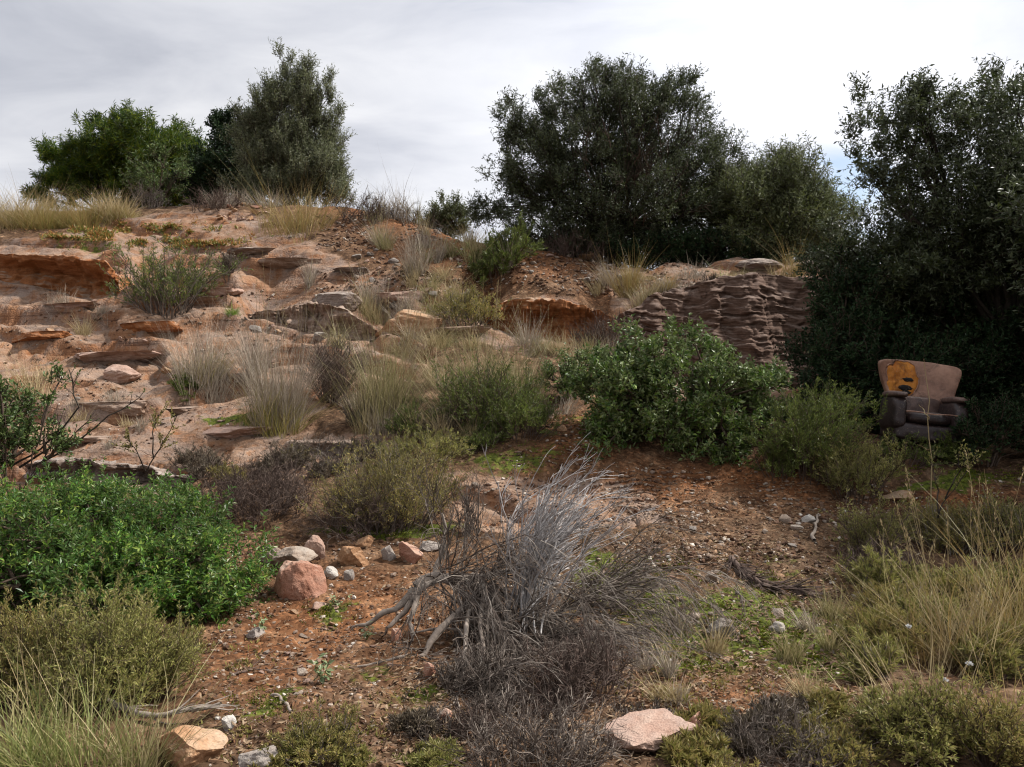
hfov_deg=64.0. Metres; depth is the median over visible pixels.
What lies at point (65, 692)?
grass tussock
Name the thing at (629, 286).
grass tussock
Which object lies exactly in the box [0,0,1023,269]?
sky
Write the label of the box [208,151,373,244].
grass tussock
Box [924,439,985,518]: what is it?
sapling
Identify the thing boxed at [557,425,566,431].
rock
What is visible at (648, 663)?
grass tussock
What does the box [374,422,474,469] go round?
heath shrub
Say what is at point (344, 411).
heath shrub
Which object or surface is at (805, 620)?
grass tussock
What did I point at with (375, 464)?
heath shrub
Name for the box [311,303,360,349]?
grass tussock
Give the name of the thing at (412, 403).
heath shrub
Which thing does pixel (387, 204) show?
grass tussock
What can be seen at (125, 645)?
heath shrub
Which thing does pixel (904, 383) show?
armchair
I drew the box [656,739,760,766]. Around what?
heath shrub
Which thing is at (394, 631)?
rock
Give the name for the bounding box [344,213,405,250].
grass tussock
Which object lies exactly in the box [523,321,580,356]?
grass tussock
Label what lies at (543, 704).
dead shrub
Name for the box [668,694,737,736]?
heath shrub
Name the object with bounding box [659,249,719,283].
grass tussock
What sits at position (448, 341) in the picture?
grass tussock
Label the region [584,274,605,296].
grass tussock
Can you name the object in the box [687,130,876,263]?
olive tree
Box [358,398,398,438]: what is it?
grass tussock
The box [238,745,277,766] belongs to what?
rock
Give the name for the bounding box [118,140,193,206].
bush
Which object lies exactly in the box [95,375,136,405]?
grass tussock
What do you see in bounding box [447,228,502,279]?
grass tussock
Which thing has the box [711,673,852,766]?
dead shrub
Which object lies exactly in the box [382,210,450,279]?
grass tussock
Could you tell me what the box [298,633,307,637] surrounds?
stone
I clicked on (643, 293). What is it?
grass tussock
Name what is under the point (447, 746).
heath shrub
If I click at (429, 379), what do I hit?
grass tussock
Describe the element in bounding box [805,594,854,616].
grass tussock
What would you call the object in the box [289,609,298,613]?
stone
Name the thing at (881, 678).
grass tussock
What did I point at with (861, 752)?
heath shrub
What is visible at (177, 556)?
mastic bush
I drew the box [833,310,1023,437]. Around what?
dark bush
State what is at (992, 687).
grass tussock
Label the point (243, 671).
dead branch
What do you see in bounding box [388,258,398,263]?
stone
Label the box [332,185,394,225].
dead shrub
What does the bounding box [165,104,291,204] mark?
carob tree
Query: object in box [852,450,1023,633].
grass tussock
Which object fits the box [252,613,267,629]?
seedling
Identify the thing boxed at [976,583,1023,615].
heath shrub
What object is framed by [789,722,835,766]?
heath shrub
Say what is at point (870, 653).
heath shrub
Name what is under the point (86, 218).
grass tussock
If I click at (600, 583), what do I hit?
dead shrub
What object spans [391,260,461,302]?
grass tussock
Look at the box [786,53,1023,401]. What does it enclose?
olive tree
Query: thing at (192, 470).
heath shrub
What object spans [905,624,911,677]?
flower
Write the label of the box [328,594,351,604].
seedling
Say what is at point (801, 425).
rosemary shrub
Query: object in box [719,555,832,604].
dead branch
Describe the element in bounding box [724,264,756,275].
grass tussock
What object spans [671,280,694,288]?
grass tussock
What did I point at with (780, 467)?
rosemary shrub
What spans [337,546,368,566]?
rock
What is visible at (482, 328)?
flat rock
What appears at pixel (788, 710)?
heath shrub
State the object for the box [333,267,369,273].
flat rock
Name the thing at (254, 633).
rock
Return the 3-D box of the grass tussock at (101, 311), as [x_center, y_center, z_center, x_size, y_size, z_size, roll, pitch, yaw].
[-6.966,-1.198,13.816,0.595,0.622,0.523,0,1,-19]
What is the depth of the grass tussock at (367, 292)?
14.70 m
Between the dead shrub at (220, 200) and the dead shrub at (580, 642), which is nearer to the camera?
the dead shrub at (580, 642)
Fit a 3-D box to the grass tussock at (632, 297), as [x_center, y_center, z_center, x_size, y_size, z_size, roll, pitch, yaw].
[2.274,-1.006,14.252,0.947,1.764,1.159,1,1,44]
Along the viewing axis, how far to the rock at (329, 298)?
14.18 m
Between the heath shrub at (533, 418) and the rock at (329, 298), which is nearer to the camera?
the heath shrub at (533, 418)
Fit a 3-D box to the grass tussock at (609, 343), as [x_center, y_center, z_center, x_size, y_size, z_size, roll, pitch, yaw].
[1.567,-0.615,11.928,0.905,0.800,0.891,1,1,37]
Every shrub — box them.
[0,547,217,719]
[0,580,90,707]
[96,222,252,318]
[126,177,174,208]
[135,613,207,667]
[162,441,220,469]
[167,372,202,403]
[179,442,324,533]
[180,185,248,212]
[183,444,236,484]
[205,460,248,481]
[213,248,246,282]
[243,449,292,477]
[248,752,285,766]
[255,437,317,470]
[257,696,378,766]
[265,428,364,470]
[279,725,326,765]
[281,444,317,466]
[290,325,383,404]
[294,425,474,537]
[294,465,413,547]
[301,455,352,477]
[314,745,355,766]
[317,725,348,748]
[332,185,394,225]
[334,428,382,463]
[337,742,377,766]
[339,401,377,422]
[365,447,417,473]
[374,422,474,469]
[375,393,427,414]
[379,401,439,440]
[382,190,446,228]
[386,703,440,735]
[392,744,444,761]
[400,741,467,766]
[403,702,471,749]
[410,403,466,438]
[415,735,463,757]
[421,335,560,431]
[422,281,512,325]
[426,648,496,700]
[426,664,638,766]
[430,698,518,741]
[440,633,527,699]
[451,210,548,291]
[451,652,518,685]
[453,672,529,718]
[454,462,491,533]
[456,662,526,702]
[459,408,494,438]
[459,417,508,453]
[464,639,514,667]
[482,381,574,442]
[488,634,546,665]
[506,612,665,711]
[515,687,590,726]
[529,220,618,263]
[540,628,621,678]
[542,674,596,706]
[549,628,607,664]
[559,544,654,615]
[561,306,659,359]
[608,694,679,718]
[655,730,722,766]
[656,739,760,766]
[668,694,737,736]
[677,723,735,764]
[696,272,720,281]
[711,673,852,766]
[721,707,767,740]
[727,734,775,761]
[740,423,816,480]
[747,690,811,712]
[748,381,884,484]
[751,695,805,741]
[763,696,900,766]
[784,417,916,505]
[786,373,887,442]
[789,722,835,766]
[791,710,851,752]
[801,679,856,723]
[818,485,930,555]
[822,601,913,654]
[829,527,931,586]
[832,618,905,684]
[833,540,908,592]
[834,665,998,766]
[835,596,946,660]
[848,568,938,612]
[869,428,953,468]
[883,494,1016,555]
[883,579,962,636]
[888,559,964,590]
[895,591,963,615]
[907,592,974,629]
[917,566,985,605]
[921,429,991,466]
[922,669,1023,766]
[942,554,1007,603]
[945,608,1023,668]
[949,630,1023,685]
[952,622,1023,660]
[954,484,1023,551]
[961,547,1023,590]
[962,598,1022,625]
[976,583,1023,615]
[983,615,1023,667]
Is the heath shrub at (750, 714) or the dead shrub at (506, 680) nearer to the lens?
the heath shrub at (750, 714)
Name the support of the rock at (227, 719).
on the ground
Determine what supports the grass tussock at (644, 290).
on the rock ledge at (754, 314)
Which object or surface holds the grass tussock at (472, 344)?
on the ground
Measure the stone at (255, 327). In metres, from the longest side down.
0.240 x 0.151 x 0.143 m
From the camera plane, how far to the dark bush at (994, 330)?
10.46 m
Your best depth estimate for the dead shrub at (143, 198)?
20.66 m
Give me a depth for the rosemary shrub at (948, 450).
8.69 m
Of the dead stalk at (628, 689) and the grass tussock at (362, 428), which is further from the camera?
the grass tussock at (362, 428)
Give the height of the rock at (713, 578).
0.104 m
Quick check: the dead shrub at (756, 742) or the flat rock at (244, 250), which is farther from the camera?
the flat rock at (244, 250)
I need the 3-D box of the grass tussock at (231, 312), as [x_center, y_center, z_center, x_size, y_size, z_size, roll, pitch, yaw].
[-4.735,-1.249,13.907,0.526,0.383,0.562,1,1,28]
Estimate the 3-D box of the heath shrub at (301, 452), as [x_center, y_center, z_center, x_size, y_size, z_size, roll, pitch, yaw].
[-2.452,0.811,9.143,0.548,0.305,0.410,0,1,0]
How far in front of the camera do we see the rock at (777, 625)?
5.08 m
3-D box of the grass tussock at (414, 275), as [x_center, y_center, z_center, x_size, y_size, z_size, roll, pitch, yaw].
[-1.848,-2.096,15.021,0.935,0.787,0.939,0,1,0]
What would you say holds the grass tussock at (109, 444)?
on the ground
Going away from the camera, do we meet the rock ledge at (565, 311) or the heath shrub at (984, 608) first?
the heath shrub at (984, 608)
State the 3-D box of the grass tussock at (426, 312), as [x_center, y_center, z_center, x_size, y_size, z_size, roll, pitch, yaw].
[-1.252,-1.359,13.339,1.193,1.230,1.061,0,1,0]
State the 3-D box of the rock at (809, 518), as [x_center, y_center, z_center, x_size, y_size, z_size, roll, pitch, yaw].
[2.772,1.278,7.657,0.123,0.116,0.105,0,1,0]
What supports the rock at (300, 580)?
on the ground
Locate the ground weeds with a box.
[149,404,795,766]
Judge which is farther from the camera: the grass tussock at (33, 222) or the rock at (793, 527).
the grass tussock at (33, 222)
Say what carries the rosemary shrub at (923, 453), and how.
on the ground
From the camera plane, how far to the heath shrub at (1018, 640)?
4.63 m
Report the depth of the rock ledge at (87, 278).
15.34 m
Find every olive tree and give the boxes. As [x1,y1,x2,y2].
[213,36,360,207]
[457,51,755,268]
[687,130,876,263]
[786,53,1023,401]
[981,169,1023,396]
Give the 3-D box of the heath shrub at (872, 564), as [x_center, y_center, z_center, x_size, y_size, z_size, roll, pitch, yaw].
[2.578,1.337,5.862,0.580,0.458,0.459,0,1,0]
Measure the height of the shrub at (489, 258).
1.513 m
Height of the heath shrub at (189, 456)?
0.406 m
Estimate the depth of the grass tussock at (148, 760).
3.27 m
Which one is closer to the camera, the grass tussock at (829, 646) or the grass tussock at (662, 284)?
the grass tussock at (829, 646)
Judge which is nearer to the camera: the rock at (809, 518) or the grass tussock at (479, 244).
the rock at (809, 518)
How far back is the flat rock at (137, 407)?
10.74 m
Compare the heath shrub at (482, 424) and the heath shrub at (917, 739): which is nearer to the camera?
the heath shrub at (917, 739)
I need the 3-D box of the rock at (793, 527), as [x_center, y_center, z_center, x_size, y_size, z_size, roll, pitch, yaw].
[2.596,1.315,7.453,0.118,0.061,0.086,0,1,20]
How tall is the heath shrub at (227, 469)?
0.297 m
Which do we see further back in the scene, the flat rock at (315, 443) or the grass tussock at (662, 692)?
the flat rock at (315, 443)
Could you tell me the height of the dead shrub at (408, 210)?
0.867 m
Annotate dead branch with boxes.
[100,689,241,726]
[229,649,288,674]
[270,693,292,712]
[581,619,651,629]
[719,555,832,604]
[810,514,818,541]
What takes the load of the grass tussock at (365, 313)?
on the ground
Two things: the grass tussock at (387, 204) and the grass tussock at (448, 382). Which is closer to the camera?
the grass tussock at (448, 382)
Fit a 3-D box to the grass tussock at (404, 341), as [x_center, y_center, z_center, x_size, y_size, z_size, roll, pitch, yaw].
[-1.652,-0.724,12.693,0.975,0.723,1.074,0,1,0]
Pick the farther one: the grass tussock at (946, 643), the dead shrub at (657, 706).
the grass tussock at (946, 643)
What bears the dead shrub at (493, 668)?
on the ground
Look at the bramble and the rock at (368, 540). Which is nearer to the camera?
the rock at (368, 540)
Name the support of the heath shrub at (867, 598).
on the ground
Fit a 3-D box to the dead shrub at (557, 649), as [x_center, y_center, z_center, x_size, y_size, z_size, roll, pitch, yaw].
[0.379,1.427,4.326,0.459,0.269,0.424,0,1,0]
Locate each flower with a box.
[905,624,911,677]
[965,661,972,687]
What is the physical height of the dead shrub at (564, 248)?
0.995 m
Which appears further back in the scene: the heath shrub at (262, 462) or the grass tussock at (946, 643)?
the heath shrub at (262, 462)
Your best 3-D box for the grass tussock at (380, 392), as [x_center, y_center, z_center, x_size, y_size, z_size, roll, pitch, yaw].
[-1.455,-0.559,10.251,2.455,2.460,3.432,0,1,0]
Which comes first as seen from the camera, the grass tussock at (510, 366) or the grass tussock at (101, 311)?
the grass tussock at (510, 366)
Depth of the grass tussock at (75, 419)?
10.49 m
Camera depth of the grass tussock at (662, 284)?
14.28 m
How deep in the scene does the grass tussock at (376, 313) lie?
14.37 m
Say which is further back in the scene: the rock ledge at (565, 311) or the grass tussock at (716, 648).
the rock ledge at (565, 311)
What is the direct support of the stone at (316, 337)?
on the ground
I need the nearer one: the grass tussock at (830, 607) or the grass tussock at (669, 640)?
the grass tussock at (669, 640)
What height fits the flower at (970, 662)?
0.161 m
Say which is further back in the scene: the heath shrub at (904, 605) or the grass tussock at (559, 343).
the grass tussock at (559, 343)
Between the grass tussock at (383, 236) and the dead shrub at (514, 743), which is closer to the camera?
the dead shrub at (514, 743)
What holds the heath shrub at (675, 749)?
on the ground
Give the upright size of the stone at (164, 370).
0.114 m
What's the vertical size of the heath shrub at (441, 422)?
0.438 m
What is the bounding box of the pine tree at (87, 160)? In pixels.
[19,98,217,209]
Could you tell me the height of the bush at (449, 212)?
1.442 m
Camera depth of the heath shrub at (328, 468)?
8.76 m
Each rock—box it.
[11,331,71,342]
[34,302,100,308]
[71,435,119,443]
[73,350,160,362]
[75,400,147,415]
[103,364,141,383]
[120,321,183,332]
[157,725,227,766]
[166,406,201,415]
[201,287,243,295]
[202,426,272,438]
[221,715,236,731]
[227,247,274,255]
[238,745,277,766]
[246,627,265,639]
[258,257,321,268]
[259,546,280,565]
[272,546,317,566]
[274,560,326,599]
[284,439,352,450]
[297,668,307,675]
[304,535,324,560]
[312,291,362,312]
[312,602,325,609]
[324,566,337,578]
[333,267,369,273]
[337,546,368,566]
[344,569,354,580]
[355,535,373,547]
[375,309,448,336]
[376,291,425,302]
[381,545,395,560]
[391,628,402,641]
[398,541,422,563]
[419,540,437,551]
[423,662,435,678]
[430,326,491,337]
[439,708,451,719]
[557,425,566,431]
[577,251,601,260]
[604,708,696,751]
[687,711,705,730]
[690,613,699,619]
[705,572,719,582]
[706,618,733,638]
[734,258,783,271]
[768,621,784,632]
[771,608,783,618]
[779,514,790,523]
[790,525,803,529]
[801,514,815,522]
[880,490,911,500]
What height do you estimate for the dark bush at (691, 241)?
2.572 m
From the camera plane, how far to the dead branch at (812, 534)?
7.25 m
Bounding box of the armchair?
[878,359,969,446]
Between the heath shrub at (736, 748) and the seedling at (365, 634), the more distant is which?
the seedling at (365, 634)
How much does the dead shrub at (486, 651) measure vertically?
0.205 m
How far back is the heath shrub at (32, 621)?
4.04 m
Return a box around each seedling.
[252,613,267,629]
[307,652,334,683]
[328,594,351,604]
[358,621,374,639]
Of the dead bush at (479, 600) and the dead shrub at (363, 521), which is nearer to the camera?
the dead bush at (479, 600)
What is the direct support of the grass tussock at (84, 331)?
on the ground
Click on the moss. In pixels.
(681, 666)
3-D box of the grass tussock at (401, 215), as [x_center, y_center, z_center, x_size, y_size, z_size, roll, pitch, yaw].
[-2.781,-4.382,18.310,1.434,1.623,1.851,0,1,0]
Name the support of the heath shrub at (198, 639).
on the ground
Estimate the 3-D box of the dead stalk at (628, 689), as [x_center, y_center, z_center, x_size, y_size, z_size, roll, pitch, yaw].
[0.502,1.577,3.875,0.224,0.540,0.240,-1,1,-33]
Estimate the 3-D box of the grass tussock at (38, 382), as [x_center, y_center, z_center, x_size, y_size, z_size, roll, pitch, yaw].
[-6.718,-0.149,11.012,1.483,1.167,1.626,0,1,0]
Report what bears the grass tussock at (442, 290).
on the ground
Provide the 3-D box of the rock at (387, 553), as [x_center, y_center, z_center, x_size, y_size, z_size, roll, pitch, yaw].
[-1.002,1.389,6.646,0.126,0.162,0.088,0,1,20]
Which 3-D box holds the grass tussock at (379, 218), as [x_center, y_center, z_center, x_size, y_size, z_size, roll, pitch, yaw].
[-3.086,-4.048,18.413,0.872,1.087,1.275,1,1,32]
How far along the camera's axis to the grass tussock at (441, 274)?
14.93 m
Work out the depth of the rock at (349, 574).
6.22 m
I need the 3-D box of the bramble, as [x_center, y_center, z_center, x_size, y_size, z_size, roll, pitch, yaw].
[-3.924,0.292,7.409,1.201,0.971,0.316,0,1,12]
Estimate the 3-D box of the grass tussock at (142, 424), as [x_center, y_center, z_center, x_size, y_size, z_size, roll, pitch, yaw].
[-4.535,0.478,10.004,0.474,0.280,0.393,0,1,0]
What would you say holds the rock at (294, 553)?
on the ground
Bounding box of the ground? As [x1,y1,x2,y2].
[0,202,1023,766]
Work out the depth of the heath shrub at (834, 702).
3.65 m
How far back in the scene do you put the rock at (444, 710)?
3.67 m
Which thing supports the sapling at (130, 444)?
on the ground
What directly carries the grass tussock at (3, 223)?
on the ground
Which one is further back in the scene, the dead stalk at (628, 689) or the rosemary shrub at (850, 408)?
the rosemary shrub at (850, 408)
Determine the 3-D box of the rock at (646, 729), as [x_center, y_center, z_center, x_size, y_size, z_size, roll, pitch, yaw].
[0.566,1.495,3.439,0.368,0.178,0.324,-1,1,-28]
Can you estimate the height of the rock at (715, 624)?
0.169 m
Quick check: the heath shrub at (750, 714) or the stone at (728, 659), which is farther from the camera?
the stone at (728, 659)
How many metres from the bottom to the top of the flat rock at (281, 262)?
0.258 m
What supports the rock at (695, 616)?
on the ground
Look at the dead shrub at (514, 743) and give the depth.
3.11 m
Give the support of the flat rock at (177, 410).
on the ground
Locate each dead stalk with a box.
[614,664,634,707]
[829,575,853,613]
[917,363,931,506]
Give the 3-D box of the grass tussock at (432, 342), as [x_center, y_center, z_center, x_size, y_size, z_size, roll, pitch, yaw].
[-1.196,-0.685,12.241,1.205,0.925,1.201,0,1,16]
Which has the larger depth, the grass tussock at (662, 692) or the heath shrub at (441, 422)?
the heath shrub at (441, 422)
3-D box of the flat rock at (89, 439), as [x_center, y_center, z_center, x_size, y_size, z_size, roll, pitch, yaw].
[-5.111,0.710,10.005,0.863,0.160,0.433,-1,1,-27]
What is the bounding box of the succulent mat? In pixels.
[21,212,282,256]
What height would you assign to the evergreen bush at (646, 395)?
1.934 m
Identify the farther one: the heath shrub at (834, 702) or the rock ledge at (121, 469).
the rock ledge at (121, 469)
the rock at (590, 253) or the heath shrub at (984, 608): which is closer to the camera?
the heath shrub at (984, 608)
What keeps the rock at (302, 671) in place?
on the ground
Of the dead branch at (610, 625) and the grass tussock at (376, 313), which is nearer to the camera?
the dead branch at (610, 625)
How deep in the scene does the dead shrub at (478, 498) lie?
7.33 m
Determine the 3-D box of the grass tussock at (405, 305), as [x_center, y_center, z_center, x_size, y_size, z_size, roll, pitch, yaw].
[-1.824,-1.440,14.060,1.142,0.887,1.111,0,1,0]
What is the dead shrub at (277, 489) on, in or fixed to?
on the ground
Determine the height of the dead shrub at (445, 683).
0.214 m
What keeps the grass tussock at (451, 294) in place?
on the ground
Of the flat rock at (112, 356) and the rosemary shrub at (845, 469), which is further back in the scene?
the flat rock at (112, 356)
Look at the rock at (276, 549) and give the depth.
6.58 m
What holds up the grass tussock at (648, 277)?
on the ground
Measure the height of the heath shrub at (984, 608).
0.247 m
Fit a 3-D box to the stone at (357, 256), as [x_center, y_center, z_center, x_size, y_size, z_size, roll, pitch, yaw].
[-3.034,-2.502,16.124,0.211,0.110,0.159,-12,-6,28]
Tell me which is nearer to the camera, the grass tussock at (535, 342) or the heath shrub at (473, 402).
the heath shrub at (473, 402)
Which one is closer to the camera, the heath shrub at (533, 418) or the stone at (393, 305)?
the heath shrub at (533, 418)
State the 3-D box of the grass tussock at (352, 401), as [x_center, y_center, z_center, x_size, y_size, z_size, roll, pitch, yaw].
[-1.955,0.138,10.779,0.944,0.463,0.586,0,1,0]
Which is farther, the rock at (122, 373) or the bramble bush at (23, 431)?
the rock at (122, 373)
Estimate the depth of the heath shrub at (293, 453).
8.92 m
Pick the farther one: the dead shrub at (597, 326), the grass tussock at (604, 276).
the grass tussock at (604, 276)
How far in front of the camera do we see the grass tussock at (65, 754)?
3.33 m
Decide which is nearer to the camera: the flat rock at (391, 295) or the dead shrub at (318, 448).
the dead shrub at (318, 448)
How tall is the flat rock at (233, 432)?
0.172 m
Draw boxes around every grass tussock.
[0,163,91,229]
[0,177,95,232]
[0,189,25,225]
[0,600,105,753]
[0,615,198,766]
[0,668,121,766]
[1,344,83,400]
[6,626,271,766]
[12,178,158,229]
[28,358,67,382]
[38,285,77,320]
[49,184,150,225]
[64,403,97,421]
[65,308,106,336]
[65,393,89,410]
[89,296,118,325]
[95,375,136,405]
[101,428,123,448]
[113,416,136,427]
[132,416,152,432]
[139,278,302,406]
[152,253,357,438]
[200,174,253,207]
[201,293,306,395]
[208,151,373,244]
[223,302,241,316]
[240,182,299,207]
[292,245,325,289]
[309,256,483,436]
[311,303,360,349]
[335,278,575,416]
[336,385,370,407]
[341,250,400,310]
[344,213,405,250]
[348,408,390,434]
[350,275,389,324]
[351,214,414,245]
[353,291,390,324]
[356,184,388,223]
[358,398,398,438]
[364,143,415,223]
[369,180,405,217]
[380,280,429,318]
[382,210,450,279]
[384,184,435,227]
[386,256,429,287]
[386,387,442,436]
[389,309,430,357]
[389,318,428,357]
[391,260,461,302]
[400,396,469,443]
[404,224,446,250]
[407,235,448,261]
[410,327,448,389]
[411,318,455,363]
[412,279,461,317]
[417,325,460,347]
[418,215,438,237]
[420,262,487,308]
[423,227,471,258]
[424,217,453,263]
[427,259,465,281]
[430,273,479,314]
[447,220,496,249]
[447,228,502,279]
[447,324,489,350]
[451,297,561,404]
[451,396,488,438]
[459,222,486,242]
[474,220,506,250]
[490,350,529,389]
[492,287,554,347]
[494,234,534,275]
[515,325,561,356]
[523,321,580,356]
[526,323,600,355]
[532,381,582,417]
[544,338,600,370]
[575,323,616,350]
[581,251,621,289]
[583,236,668,297]
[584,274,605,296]
[593,321,626,355]
[609,261,640,287]
[617,280,657,310]
[617,590,709,663]
[618,269,679,308]
[623,280,665,306]
[624,271,670,304]
[629,663,699,707]
[630,647,661,673]
[633,264,680,292]
[633,271,662,283]
[641,635,688,678]
[644,271,681,291]
[654,594,704,635]
[655,267,679,287]
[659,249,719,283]
[666,674,697,706]
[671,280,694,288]
[687,601,745,657]
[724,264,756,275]
[753,467,1023,677]
[757,222,808,276]
[758,611,829,665]
[762,261,787,275]
[768,595,832,633]
[773,655,839,700]
[801,610,851,652]
[802,526,1013,674]
[804,588,1020,726]
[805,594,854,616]
[809,582,870,621]
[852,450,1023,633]
[905,622,1023,746]
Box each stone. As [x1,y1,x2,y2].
[161,367,170,373]
[249,325,260,331]
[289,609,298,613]
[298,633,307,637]
[313,332,327,340]
[352,254,361,258]
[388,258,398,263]
[389,301,396,307]
[721,533,730,537]
[723,656,732,661]
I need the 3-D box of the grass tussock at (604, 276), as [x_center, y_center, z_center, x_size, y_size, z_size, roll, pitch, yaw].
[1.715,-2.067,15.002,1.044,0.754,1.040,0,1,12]
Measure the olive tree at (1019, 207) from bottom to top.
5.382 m
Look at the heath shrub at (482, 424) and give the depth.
9.35 m
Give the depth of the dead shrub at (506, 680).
4.09 m
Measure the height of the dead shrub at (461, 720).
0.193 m
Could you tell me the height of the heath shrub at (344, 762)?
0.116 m
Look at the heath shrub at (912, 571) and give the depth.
5.83 m
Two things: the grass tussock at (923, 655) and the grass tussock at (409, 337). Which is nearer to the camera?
the grass tussock at (923, 655)
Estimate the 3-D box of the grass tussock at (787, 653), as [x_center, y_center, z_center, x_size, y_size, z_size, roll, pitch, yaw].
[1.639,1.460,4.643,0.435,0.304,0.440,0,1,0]
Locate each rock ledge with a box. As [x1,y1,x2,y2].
[0,254,133,299]
[24,456,195,486]
[247,301,377,340]
[483,297,642,350]
[615,272,841,391]
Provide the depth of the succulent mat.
17.42 m
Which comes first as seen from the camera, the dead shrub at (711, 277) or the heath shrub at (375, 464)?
the heath shrub at (375, 464)
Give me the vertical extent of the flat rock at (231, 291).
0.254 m
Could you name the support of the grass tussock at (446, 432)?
on the ground
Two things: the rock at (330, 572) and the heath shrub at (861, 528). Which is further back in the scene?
the heath shrub at (861, 528)
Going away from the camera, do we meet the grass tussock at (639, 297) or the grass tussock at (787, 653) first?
the grass tussock at (787, 653)
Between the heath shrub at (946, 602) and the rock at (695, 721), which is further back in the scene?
the heath shrub at (946, 602)
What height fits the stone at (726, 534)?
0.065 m
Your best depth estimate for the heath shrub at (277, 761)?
3.28 m
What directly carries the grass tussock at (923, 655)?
on the ground
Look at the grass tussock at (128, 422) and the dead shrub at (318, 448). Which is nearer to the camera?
the dead shrub at (318, 448)
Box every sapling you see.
[111,400,185,471]
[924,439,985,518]
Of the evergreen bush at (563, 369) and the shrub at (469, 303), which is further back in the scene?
the shrub at (469, 303)
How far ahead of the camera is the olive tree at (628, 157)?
16.89 m
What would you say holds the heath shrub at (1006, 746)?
on the ground
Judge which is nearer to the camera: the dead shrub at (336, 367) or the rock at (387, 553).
the rock at (387, 553)
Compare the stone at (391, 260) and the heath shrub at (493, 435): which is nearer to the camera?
the heath shrub at (493, 435)
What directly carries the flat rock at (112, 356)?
on the ground
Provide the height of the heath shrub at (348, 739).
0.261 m
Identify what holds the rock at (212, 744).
on the ground
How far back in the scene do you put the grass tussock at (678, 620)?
5.15 m
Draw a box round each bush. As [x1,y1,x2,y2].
[0,359,83,511]
[0,451,284,629]
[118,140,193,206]
[351,435,768,736]
[421,189,477,241]
[539,339,600,400]
[553,309,796,466]
[591,223,791,269]
[770,237,916,426]
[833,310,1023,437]
[873,227,1023,402]
[949,391,1023,466]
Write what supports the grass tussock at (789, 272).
on the rock ledge at (754, 314)
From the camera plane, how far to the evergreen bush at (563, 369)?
10.15 m
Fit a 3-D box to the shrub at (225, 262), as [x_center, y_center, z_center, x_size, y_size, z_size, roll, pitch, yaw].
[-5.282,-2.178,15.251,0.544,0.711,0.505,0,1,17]
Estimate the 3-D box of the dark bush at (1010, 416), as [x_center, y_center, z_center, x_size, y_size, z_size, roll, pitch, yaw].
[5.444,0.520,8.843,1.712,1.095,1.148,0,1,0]
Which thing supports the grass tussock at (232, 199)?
on the ground
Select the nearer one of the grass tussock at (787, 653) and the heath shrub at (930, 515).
the grass tussock at (787, 653)
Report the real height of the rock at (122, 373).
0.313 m
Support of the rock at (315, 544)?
on the ground
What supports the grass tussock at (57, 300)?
on the ground
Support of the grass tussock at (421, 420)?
on the ground
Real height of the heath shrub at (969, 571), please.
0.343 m
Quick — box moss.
[188,436,1023,726]
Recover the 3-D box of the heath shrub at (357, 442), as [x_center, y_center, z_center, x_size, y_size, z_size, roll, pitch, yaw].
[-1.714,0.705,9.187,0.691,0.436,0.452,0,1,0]
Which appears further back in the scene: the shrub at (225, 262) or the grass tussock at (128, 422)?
the shrub at (225, 262)
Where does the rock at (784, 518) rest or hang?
on the ground
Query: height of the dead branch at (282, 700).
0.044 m
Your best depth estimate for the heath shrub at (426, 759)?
3.31 m
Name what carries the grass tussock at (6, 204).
on the ground
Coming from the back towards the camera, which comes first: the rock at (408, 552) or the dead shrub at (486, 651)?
the rock at (408, 552)
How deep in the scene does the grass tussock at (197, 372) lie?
11.56 m
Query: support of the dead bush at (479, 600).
on the ground
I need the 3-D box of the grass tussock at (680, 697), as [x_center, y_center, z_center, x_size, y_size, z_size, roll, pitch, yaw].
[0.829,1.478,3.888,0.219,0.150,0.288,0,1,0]
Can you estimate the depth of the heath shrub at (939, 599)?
5.24 m
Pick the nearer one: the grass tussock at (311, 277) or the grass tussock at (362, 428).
the grass tussock at (362, 428)
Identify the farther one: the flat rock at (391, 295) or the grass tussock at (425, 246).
the grass tussock at (425, 246)
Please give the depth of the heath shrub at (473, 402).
9.46 m
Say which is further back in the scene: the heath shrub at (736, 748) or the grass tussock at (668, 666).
the grass tussock at (668, 666)
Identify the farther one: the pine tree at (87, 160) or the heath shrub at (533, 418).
the pine tree at (87, 160)
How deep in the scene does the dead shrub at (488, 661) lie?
4.17 m
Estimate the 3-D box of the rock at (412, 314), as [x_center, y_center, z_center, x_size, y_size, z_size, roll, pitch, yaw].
[-1.610,-0.933,13.339,1.217,0.576,0.845,0,1,0]
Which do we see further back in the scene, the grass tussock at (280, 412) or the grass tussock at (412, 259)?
the grass tussock at (412, 259)
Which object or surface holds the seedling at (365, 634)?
on the ground
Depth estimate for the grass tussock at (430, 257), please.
15.96 m
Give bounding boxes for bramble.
[12,362,145,469]
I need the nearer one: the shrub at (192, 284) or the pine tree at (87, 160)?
the shrub at (192, 284)
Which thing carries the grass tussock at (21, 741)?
on the ground
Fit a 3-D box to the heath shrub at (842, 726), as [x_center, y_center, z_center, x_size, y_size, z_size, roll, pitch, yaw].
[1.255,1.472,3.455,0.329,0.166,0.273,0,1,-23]
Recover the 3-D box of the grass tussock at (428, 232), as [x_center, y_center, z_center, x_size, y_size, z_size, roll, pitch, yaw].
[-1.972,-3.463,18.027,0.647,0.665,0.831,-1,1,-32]
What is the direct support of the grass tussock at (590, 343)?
on the ground
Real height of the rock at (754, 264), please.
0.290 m
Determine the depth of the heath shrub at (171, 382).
11.34 m

